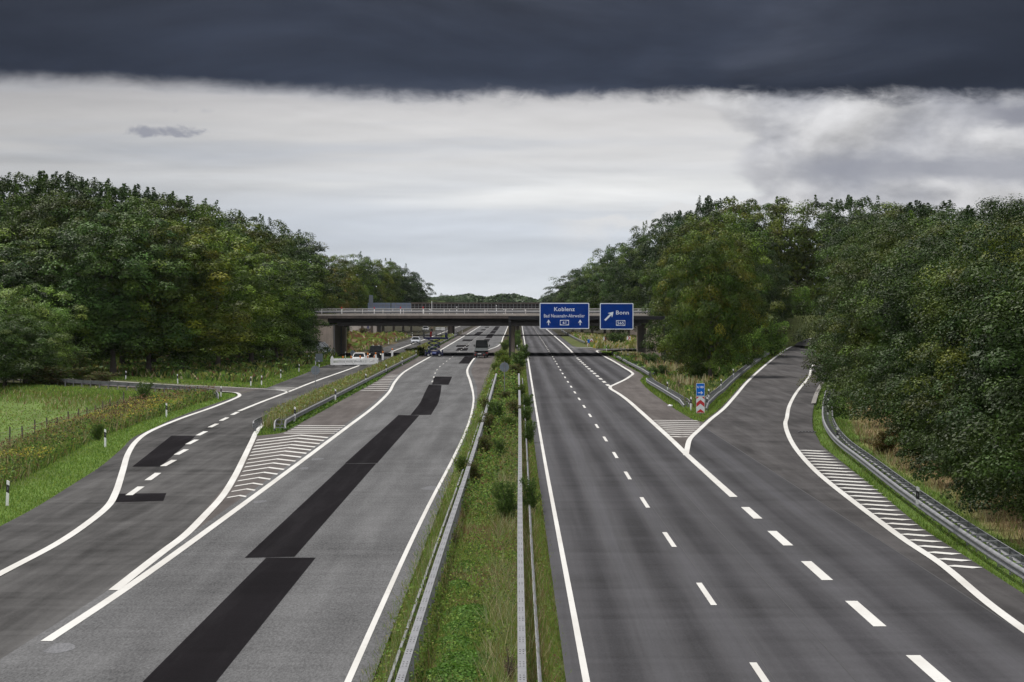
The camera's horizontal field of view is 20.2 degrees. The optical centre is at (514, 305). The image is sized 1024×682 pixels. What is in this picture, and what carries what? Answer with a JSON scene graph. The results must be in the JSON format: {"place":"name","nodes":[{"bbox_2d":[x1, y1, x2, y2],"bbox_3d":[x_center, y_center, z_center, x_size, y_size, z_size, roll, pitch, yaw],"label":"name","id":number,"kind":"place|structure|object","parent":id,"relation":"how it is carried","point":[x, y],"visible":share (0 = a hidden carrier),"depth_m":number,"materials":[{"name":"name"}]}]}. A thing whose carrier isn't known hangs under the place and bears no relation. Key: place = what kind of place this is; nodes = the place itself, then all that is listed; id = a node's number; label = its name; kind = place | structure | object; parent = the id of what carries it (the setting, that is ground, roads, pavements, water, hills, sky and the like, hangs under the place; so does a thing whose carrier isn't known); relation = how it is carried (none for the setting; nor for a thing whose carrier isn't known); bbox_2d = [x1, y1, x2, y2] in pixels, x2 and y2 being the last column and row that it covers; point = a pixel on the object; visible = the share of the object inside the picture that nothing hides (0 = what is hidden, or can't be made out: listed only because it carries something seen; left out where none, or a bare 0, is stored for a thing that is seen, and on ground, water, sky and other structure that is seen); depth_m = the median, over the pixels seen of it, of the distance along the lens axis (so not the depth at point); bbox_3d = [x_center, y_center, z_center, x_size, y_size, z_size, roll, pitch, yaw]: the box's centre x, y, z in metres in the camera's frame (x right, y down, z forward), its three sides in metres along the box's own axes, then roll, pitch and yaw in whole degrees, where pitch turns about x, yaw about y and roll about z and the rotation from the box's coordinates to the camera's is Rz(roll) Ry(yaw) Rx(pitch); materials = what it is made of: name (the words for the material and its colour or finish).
{"place":"outdoors","nodes":[
{"label":"outdoors","id":0,"kind":"place"},
{"bbox_2d":[0,326,469,658],"bbox_3d":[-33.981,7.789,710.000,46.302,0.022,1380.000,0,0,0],"label":"exit road","id":1,"kind":"structure","parent":0,"point":[134,507],"depth_m":108.96,"materials":[{"name":"asphalt"}]},
{"bbox_2d":[193,326,478,531],"bbox_3d":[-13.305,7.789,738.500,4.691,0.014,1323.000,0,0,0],"label":"shoulder","id":2,"kind":"object","parent":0,"point":[269,456],"visible":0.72,"depth_m":166.85},
{"bbox_2d":[0,315,1023,681],"bbox_3d":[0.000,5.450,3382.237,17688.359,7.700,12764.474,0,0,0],"label":"ground","id":3,"kind":"structure","parent":0,"point":[796,323],"depth_m":146.64,"materials":[{"name":"plant"}]},
{"bbox_2d":[0,175,33,224],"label":"tree","id":4,"kind":"object","parent":3,"relation":"on","point":[2,190],"visible":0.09,"depth_m":385.79,"materials":[{"name":"green plant"}]},
{"bbox_2d":[0,204,54,264],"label":"tree","id":5,"kind":"object","parent":3,"relation":"on","point":[11,223],"visible":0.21,"depth_m":346.00,"materials":[{"name":"green plant"}]},
{"bbox_2d":[0,184,73,264],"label":"tree","id":6,"kind":"object","parent":3,"relation":"on","point":[25,196],"visible":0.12,"depth_m":351.11,"materials":[{"name":"green plant"}]},
{"bbox_2d":[0,311,75,386],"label":"tree","id":7,"kind":"object","parent":3,"relation":"on","point":[31,361],"visible":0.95,"depth_m":283.36,"materials":[{"name":"green plant"}]},
{"bbox_2d":[0,239,75,333],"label":"tree","id":8,"kind":"object","parent":3,"relation":"on","point":[16,277],"visible":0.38,"depth_m":316.15,"materials":[{"name":"green plant"}]},
{"bbox_2d":[0,170,75,222],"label":"tree","id":9,"kind":"object","parent":3,"relation":"on","point":[36,182],"visible":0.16,"depth_m":390.42,"materials":[{"name":"green plant"}]},
{"bbox_2d":[0,282,94,382],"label":"tree","id":10,"kind":"object","parent":3,"relation":"on","point":[14,306],"visible":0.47,"depth_m":290.40,"materials":[{"name":"green plant"}]},
{"bbox_2d":[14,365,88,385],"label":"bramble","id":11,"kind":"object","parent":3,"relation":"on","point":[49,376],"visible":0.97,"depth_m":283.09,"materials":[{"name":"green plant"}]},
{"bbox_2d":[0,227,116,355],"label":"tree","id":12,"kind":"object","parent":3,"relation":"on","point":[33,243],"visible":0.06,"depth_m":323.92,"materials":[{"name":"green plant"}]},
{"bbox_2d":[1,170,120,224],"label":"tree","id":13,"kind":"object","parent":3,"relation":"on","point":[70,182],"visible":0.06,"depth_m":392.14,"materials":[{"name":"green plant"}]},
{"bbox_2d":[0,189,133,346],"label":"tree","id":14,"kind":"object","parent":3,"relation":"on","point":[40,220],"visible":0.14,"depth_m":347.02,"materials":[{"name":"green plant"}]},
{"bbox_2d":[15,215,140,373],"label":"tree","id":15,"kind":"object","parent":3,"relation":"on","point":[37,254],"visible":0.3,"depth_m":317.93,"materials":[{"name":"green plant"}]},
{"bbox_2d":[63,351,99,379],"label":"young tree","id":16,"kind":"object","parent":3,"relation":"on","point":[83,364],"visible":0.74,"depth_m":287.67,"materials":[{"name":"green plant"}]},
{"bbox_2d":[37,195,140,363],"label":"tree","id":17,"kind":"object","parent":3,"relation":"on","point":[85,212],"visible":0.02,"depth_m":352.64,"materials":[{"name":"green plant"}]},
{"bbox_2d":[42,178,149,226],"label":"tree","id":18,"kind":"object","parent":3,"relation":"on","point":[114,191],"visible":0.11,"depth_m":394.44,"materials":[{"name":"green plant"}]},
{"bbox_2d":[0,384,218,488],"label":"weeds","id":19,"kind":"object","parent":3,"relation":"on","point":[32,452],"visible":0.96,"depth_m":170.72,"materials":[{"name":"plant"}]},
{"bbox_2d":[2,376,218,398],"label":"guard rail","id":20,"kind":"object","parent":3,"relation":"on","point":[108,383],"visible":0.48,"depth_m":269.77,"materials":[{"name":"metal"}]},
{"bbox_2d":[0,381,226,445],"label":"grass","id":21,"kind":"structure","parent":3,"relation":"on","point":[37,389],"depth_m":262.59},
{"bbox_2d":[31,211,199,375],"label":"tree","id":22,"kind":"object","parent":3,"relation":"on","point":[103,306],"visible":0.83,"depth_m":315.14,"materials":[{"name":"green plant"}]},
{"bbox_2d":[0,391,241,524],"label":"grass","id":23,"kind":"structure","parent":3,"relation":"on","point":[147,426],"depth_m":140.13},
{"bbox_2d":[62,189,181,364],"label":"tree","id":24,"kind":"object","parent":3,"relation":"on","point":[108,200],"visible":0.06,"depth_m":350.27,"materials":[{"name":"green plant"}]},
{"bbox_2d":[94,184,190,235],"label":"tree","id":25,"kind":"object","parent":3,"relation":"on","point":[154,195],"visible":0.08,"depth_m":398.37,"materials":[{"name":"green plant"}]},
{"bbox_2d":[84,211,223,370],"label":"tree","id":26,"kind":"object","parent":3,"relation":"on","point":[124,324],"visible":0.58,"depth_m":318.61,"materials":[{"name":"green plant"}]},
{"bbox_2d":[116,191,223,356],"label":"tree","id":27,"kind":"object","parent":3,"relation":"on","point":[172,198],"visible":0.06,"depth_m":403.63,"materials":[{"name":"green plant"}]},
{"bbox_2d":[119,198,226,362],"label":"tree","id":28,"kind":"object","parent":3,"relation":"on","point":[171,212],"visible":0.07,"depth_m":357.02,"materials":[{"name":"green plant"}]},
{"bbox_2d":[105,218,275,370],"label":"tree","id":29,"kind":"object","parent":3,"relation":"on","point":[215,277],"visible":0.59,"depth_m":321.09,"materials":[{"name":"green plant"}]},
{"bbox_2d":[147,201,254,361],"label":"tree","id":30,"kind":"object","parent":3,"relation":"on","point":[189,211],"visible":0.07,"depth_m":365.84,"materials":[{"name":"green plant"}]},
{"bbox_2d":[158,207,271,353],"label":"tree","id":31,"kind":"object","parent":3,"relation":"on","point":[240,234],"visible":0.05,"depth_m":378.12,"materials":[{"name":"green plant"}]},
{"bbox_2d":[159,222,288,366],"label":"tree","id":32,"kind":"object","parent":3,"relation":"on","point":[263,293],"visible":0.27,"depth_m":345.02,"materials":[{"name":"green plant"}]},
{"bbox_2d":[60,330,410,387],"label":"undergrowth","id":33,"kind":"object","parent":3,"relation":"on","point":[240,371],"visible":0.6,"depth_m":336.80,"materials":[{"name":"plant"}]},
{"bbox_2d":[0,326,507,681],"bbox_3d":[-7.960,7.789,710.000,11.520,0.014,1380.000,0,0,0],"label":"carriageway","id":34,"kind":"structure","parent":3,"relation":"on","point":[295,571],"depth_m":84.11,"materials":[{"name":"asphalt"}]},
{"bbox_2d":[225,222,294,357],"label":"tree","id":35,"kind":"object","parent":3,"relation":"on","point":[268,250],"visible":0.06,"depth_m":395.83,"materials":[{"name":"green plant"}]},
{"bbox_2d":[219,253,325,362],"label":"tree","id":36,"kind":"object","parent":3,"relation":"on","point":[282,315],"visible":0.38,"depth_m":366.76,"materials":[{"name":"green plant"}]},
{"bbox_2d":[252,234,318,355],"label":"tree","id":37,"kind":"object","parent":3,"relation":"on","point":[296,250],"visible":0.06,"depth_m":403.78,"materials":[{"name":"green plant"}]},
{"bbox_2d":[255,225,329,353],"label":"tree","id":38,"kind":"object","parent":3,"relation":"on","point":[316,267],"visible":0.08,"depth_m":410.91,"materials":[{"name":"green plant"}]},
{"bbox_2d":[254,253,336,357],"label":"tree","id":39,"kind":"object","parent":3,"relation":"on","point":[305,327],"visible":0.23,"depth_m":386.76,"materials":[{"name":"green plant"}]},
{"bbox_2d":[248,217,348,310],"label":"tree","id":40,"kind":"object","parent":3,"relation":"on","point":[315,248],"visible":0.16,"depth_m":448.88,"materials":[{"name":"green plant"}]},
{"bbox_2d":[276,234,365,327],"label":"tree","id":41,"kind":"object","parent":3,"relation":"on","point":[338,281],"visible":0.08,"depth_m":473.83,"materials":[{"name":"green plant"}]},
{"bbox_2d":[274,354,416,429],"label":"guard rail","id":42,"kind":"object","parent":3,"relation":"on","point":[316,405],"visible":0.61,"depth_m":228.90,"materials":[{"name":"metal"}]},
{"bbox_2d":[324,255,366,308],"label":"tree","id":43,"kind":"object","parent":3,"relation":"on","point":[349,297],"visible":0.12,"depth_m":798.70,"materials":[{"name":"green plant"}]},
{"bbox_2d":[255,334,454,435],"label":"weeds","id":44,"kind":"object","parent":3,"relation":"on","point":[301,402],"visible":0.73,"depth_m":231.29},
{"bbox_2d":[330,254,380,331],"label":"tree","id":45,"kind":"object","parent":3,"relation":"on","point":[361,294],"visible":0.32,"depth_m":809.21,"materials":[{"name":"green plant"}]},
{"bbox_2d":[363,259,397,326],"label":"tree","id":46,"kind":"object","parent":3,"relation":"on","point":[382,288],"visible":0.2,"depth_m":828.97,"materials":[{"name":"green plant"}]},
{"bbox_2d":[375,258,409,332],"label":"tree","id":47,"kind":"object","parent":3,"relation":"on","point":[399,291],"visible":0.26,"depth_m":838.70,"materials":[{"name":"green plant"}]},
{"bbox_2d":[376,258,421,331],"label":"tree","id":48,"kind":"object","parent":3,"relation":"on","point":[408,289],"visible":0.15,"depth_m":858.79,"materials":[{"name":"green plant"}]},
{"bbox_2d":[387,373,496,681],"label":"guard rail","id":49,"kind":"object","parent":3,"relation":"on","point":[408,658],"visible":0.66,"depth_m":75.24,"materials":[{"name":"metal"}]},
{"bbox_2d":[416,463,514,681],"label":"ground cover","id":50,"kind":"object","parent":3,"relation":"on","point":[467,670],"visible":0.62,"depth_m":66.50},
{"bbox_2d":[360,355,571,681],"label":"grass","id":51,"kind":"structure","parent":3,"relation":"on","point":[475,495],"depth_m":82.11,"materials":[{"name":"plant"}]},
{"bbox_2d":[283,309,662,356],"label":"road bridge","id":52,"kind":"structure","parent":3,"relation":"on","point":[335,336],"depth_m":444.20,"materials":[{"name":"concrete"}]},
{"bbox_2d":[418,291,559,301],"bbox_3d":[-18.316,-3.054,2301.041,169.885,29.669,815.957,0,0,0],"label":"distant wood","id":53,"kind":"object","parent":3,"relation":"on","point":[509,297],"visible":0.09,"depth_m":1971.29,"materials":[{"name":"green plant"}]},
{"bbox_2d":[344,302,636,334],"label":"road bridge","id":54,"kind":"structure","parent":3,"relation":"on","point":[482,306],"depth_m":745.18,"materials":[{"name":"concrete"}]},
{"bbox_2d":[489,480,517,520],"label":"shrub","id":55,"kind":"object","parent":3,"relation":"on","point":[505,499],"visible":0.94,"depth_m":104.88,"materials":[{"name":"green plant"}]},
{"bbox_2d":[517,373,541,681],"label":"guard rail","id":56,"kind":"object","parent":3,"relation":"on","point":[522,676],"visible":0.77,"depth_m":75.29,"materials":[{"name":"metal"}]},
{"bbox_2d":[517,476,541,511],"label":"shrub","id":57,"kind":"object","parent":3,"relation":"on","point":[530,491],"visible":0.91,"depth_m":108.94,"materials":[{"name":"green plant"}]},
{"bbox_2d":[508,303,665,362],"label":"sign gantry","id":58,"kind":"object","parent":3,"relation":"on","point":[577,316],"visible":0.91,"depth_m":377.69,"materials":[{"name":"metal"}]},
{"bbox_2d":[556,262,626,333],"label":"tree","id":59,"kind":"object","parent":3,"relation":"on","point":[579,290],"visible":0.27,"depth_m":742.35,"materials":[{"name":"green plant"}]},
{"bbox_2d":[577,242,645,334],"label":"tree","id":60,"kind":"object","parent":3,"relation":"on","point":[593,299],"visible":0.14,"depth_m":729.08,"materials":[{"name":"green plant"}]},
{"bbox_2d":[592,242,643,335],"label":"tree","id":61,"kind":"object","parent":3,"relation":"on","point":[607,283],"visible":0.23,"depth_m":712.50,"materials":[{"name":"green plant"}]},
{"bbox_2d":[607,227,658,332],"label":"tree","id":62,"kind":"object","parent":3,"relation":"on","point":[628,264],"visible":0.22,"depth_m":698.48,"materials":[{"name":"green plant"}]},
{"bbox_2d":[615,218,673,331],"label":"tree","id":63,"kind":"object","parent":3,"relation":"on","point":[634,293],"visible":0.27,"depth_m":678.49,"materials":[{"name":"green plant"}]},
{"bbox_2d":[634,210,689,323],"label":"tree","id":64,"kind":"object","parent":3,"relation":"on","point":[652,256],"visible":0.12,"depth_m":638.16,"materials":[{"name":"green plant"}]},
{"bbox_2d":[640,224,713,357],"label":"tree","id":65,"kind":"object","parent":3,"relation":"on","point":[651,293],"visible":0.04,"depth_m":414.14,"materials":[{"name":"green plant"}]},
{"bbox_2d":[569,331,785,421],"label":"undergrowth","id":66,"kind":"object","parent":3,"relation":"on","point":[688,389],"visible":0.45,"depth_m":301.64,"materials":[{"name":"plant"}]},
{"bbox_2d":[649,214,755,358],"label":"tree","id":67,"kind":"object","parent":3,"relation":"on","point":[677,243],"visible":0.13,"depth_m":390.21,"materials":[{"name":"green plant"}]},
{"bbox_2d":[640,224,769,375],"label":"tree","id":68,"kind":"object","parent":3,"relation":"on","point":[693,321],"visible":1,"depth_m":310.80,"materials":[{"name":"green plant"}]},
{"bbox_2d":[661,204,774,352],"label":"tree","id":69,"kind":"object","parent":3,"relation":"on","point":[728,218],"visible":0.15,"depth_m":398.49,"materials":[{"name":"green plant"}]},
{"bbox_2d":[679,195,761,240],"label":"tree","id":70,"kind":"object","parent":3,"relation":"on","point":[707,207],"visible":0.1,"depth_m":519.35,"materials":[{"name":"green plant"}]},
{"bbox_2d":[683,232,773,357],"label":"tree","id":71,"kind":"object","parent":3,"relation":"on","point":[745,251],"visible":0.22,"depth_m":366.98,"materials":[{"name":"green plant"}]},
{"bbox_2d":[705,346,779,410],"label":"guard rail","id":72,"kind":"object","parent":3,"relation":"on","point":[723,387],"visible":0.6,"depth_m":273.89,"materials":[{"name":"metal"}]},
{"bbox_2d":[698,196,787,244],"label":"tree","id":73,"kind":"object","parent":3,"relation":"on","point":[742,215],"visible":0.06,"depth_m":509.84,"materials":[{"name":"green plant"}]},
{"bbox_2d":[716,196,824,314],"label":"tree","id":74,"kind":"object","parent":3,"relation":"on","point":[764,206],"visible":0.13,"depth_m":502.44,"materials":[{"name":"green plant"}]},
{"bbox_2d":[752,253,790,333],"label":"tree","id":75,"kind":"object","parent":3,"relation":"on","point":[770,297],"visible":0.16,"depth_m":429.20,"materials":[{"name":"green plant"}]},
{"bbox_2d":[521,326,1023,681],"bbox_3d":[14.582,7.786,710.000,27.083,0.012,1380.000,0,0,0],"label":"carriageway","id":76,"kind":"structure","parent":3,"relation":"on","point":[711,557],"depth_m":83.79,"materials":[{"name":"asphalt"}]},
{"bbox_2d":[757,259,795,321],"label":"tree","id":77,"kind":"object","parent":3,"relation":"on","point":[782,276],"visible":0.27,"depth_m":438.00,"materials":[{"name":"green plant"}]},
{"bbox_2d":[761,320,792,355],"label":"shrub","id":78,"kind":"object","parent":3,"relation":"on","point":[776,339],"visible":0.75,"depth_m":397.33,"materials":[{"name":"green plant"}]},
{"bbox_2d":[747,196,833,314],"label":"tree","id":79,"kind":"object","parent":3,"relation":"on","point":[796,255],"visible":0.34,"depth_m":494.77,"materials":[{"name":"green plant"}]},
{"bbox_2d":[786,194,850,314],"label":"tree","id":80,"kind":"object","parent":3,"relation":"on","point":[821,205],"visible":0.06,"depth_m":528.28,"materials":[{"name":"green plant"}]},
{"bbox_2d":[764,221,915,387],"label":"tree","id":81,"kind":"object","parent":3,"relation":"on","point":[799,338],"visible":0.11,"depth_m":261.86,"materials":[{"name":"green plant"}]},
{"bbox_2d":[807,194,898,314],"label":"tree","id":82,"kind":"object","parent":3,"relation":"on","point":[849,205],"visible":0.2,"depth_m":488.38,"materials":[{"name":"green plant"}]},
{"bbox_2d":[796,211,926,350],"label":"tree","id":83,"kind":"object","parent":3,"relation":"on","point":[865,216],"visible":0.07,"depth_m":316.81,"materials":[{"name":"green plant"}]},
{"bbox_2d":[801,241,923,409],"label":"tree","id":84,"kind":"object","parent":3,"relation":"on","point":[839,336],"visible":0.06,"depth_m":213.12,"materials":[{"name":"green plant"}]},
{"bbox_2d":[805,215,920,365],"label":"tree","id":85,"kind":"object","parent":3,"relation":"on","point":[860,224],"visible":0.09,"depth_m":290.54,"materials":[{"name":"green plant"}]},
{"bbox_2d":[804,217,945,381],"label":"tree","id":86,"kind":"object","parent":3,"relation":"on","point":[864,236],"visible":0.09,"depth_m":237.05,"materials":[{"name":"green plant"}]},
{"bbox_2d":[800,223,963,420],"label":"tree","id":87,"kind":"object","parent":3,"relation":"on","point":[860,335],"visible":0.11,"depth_m":191.70,"materials":[{"name":"green plant"}]},
{"bbox_2d":[818,247,989,423],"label":"tree","id":88,"kind":"object","parent":3,"relation":"on","point":[865,314],"visible":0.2,"depth_m":170.60,"materials":[{"name":"green plant"}]},
{"bbox_2d":[875,348,948,465],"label":"tree","id":89,"kind":"object","parent":3,"relation":"on","point":[898,429],"visible":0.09,"depth_m":141.81,"materials":[{"name":"green plant"}]},
{"bbox_2d":[811,376,1023,593],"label":"grass","id":90,"kind":"structure","parent":3,"relation":"on","point":[842,422],"depth_m":122.73,"materials":[{"name":"plant"}]},
{"bbox_2d":[822,377,1023,583],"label":"guard rail","id":91,"kind":"object","parent":3,"relation":"on","point":[998,558],"visible":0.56,"depth_m":105.36,"materials":[{"name":"metal"}]},
{"bbox_2d":[845,233,1016,447],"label":"tree","id":92,"kind":"object","parent":3,"relation":"on","point":[898,326],"visible":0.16,"depth_m":153.09,"materials":[{"name":"green plant"}]},
{"bbox_2d":[898,357,964,479],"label":"tree","id":93,"kind":"object","parent":3,"relation":"on","point":[923,442],"visible":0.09,"depth_m":127.94,"materials":[{"name":"green plant"}]},
{"bbox_2d":[888,200,980,230],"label":"tree","id":94,"kind":"object","parent":3,"relation":"on","point":[920,209],"visible":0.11,"depth_m":343.45,"materials":[{"name":"green plant"}]},
{"bbox_2d":[871,230,1023,466],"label":"tree","id":95,"kind":"object","parent":3,"relation":"on","point":[926,368],"visible":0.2,"depth_m":137.33,"materials":[{"name":"green plant"}]},
{"bbox_2d":[896,213,1023,432],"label":"tree","id":96,"kind":"object","parent":3,"relation":"on","point":[940,277],"visible":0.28,"depth_m":123.81,"materials":[{"name":"green plant"}]},
{"bbox_2d":[909,257,1023,540],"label":"tree","id":97,"kind":"object","parent":3,"relation":"on","point":[1011,398],"visible":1,"depth_m":96.05,"materials":[{"name":"green plant"}]},
{"bbox_2d":[918,364,1023,503],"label":"tree","id":98,"kind":"object","parent":3,"relation":"on","point":[928,409],"visible":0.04,"depth_m":115.35,"materials":[{"name":"green plant"}]},
{"bbox_2d":[920,205,1023,240],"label":"tree","id":99,"kind":"object","parent":3,"relation":"on","point":[967,209],"visible":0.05,"depth_m":278.56,"materials":[{"name":"green plant"}]},
{"bbox_2d":[924,221,1023,513],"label":"tree","id":100,"kind":"object","parent":3,"relation":"on","point":[981,374],"visible":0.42,"depth_m":109.76,"materials":[{"name":"green plant"}]},
{"bbox_2d":[924,196,1023,268],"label":"tree","id":101,"kind":"object","parent":3,"relation":"on","point":[988,205],"visible":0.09,"depth_m":178.46,"materials":[{"name":"green plant"}]},
{"bbox_2d":[950,375,1023,522],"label":"tree","id":102,"kind":"object","parent":3,"relation":"on","point":[1020,486],"visible":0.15,"depth_m":103.03,"materials":[{"name":"green plant"}]},
{"bbox_2d":[0,0,1023,299],"label":"sky","id":103,"kind":"structure","parent":0,"point":[486,148],"materials":[{"name":"grey"}]},
{"bbox_2d":[587,349,710,453],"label":"shoulder","id":104,"kind":"object","parent":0,"point":[678,427],"visible":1,"depth_m":213.17},
{"bbox_2d":[683,337,1023,632],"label":"slip road","id":105,"kind":"structure","parent":0,"point":[763,414],"depth_m":138.30,"materials":[{"name":"asphalt"}]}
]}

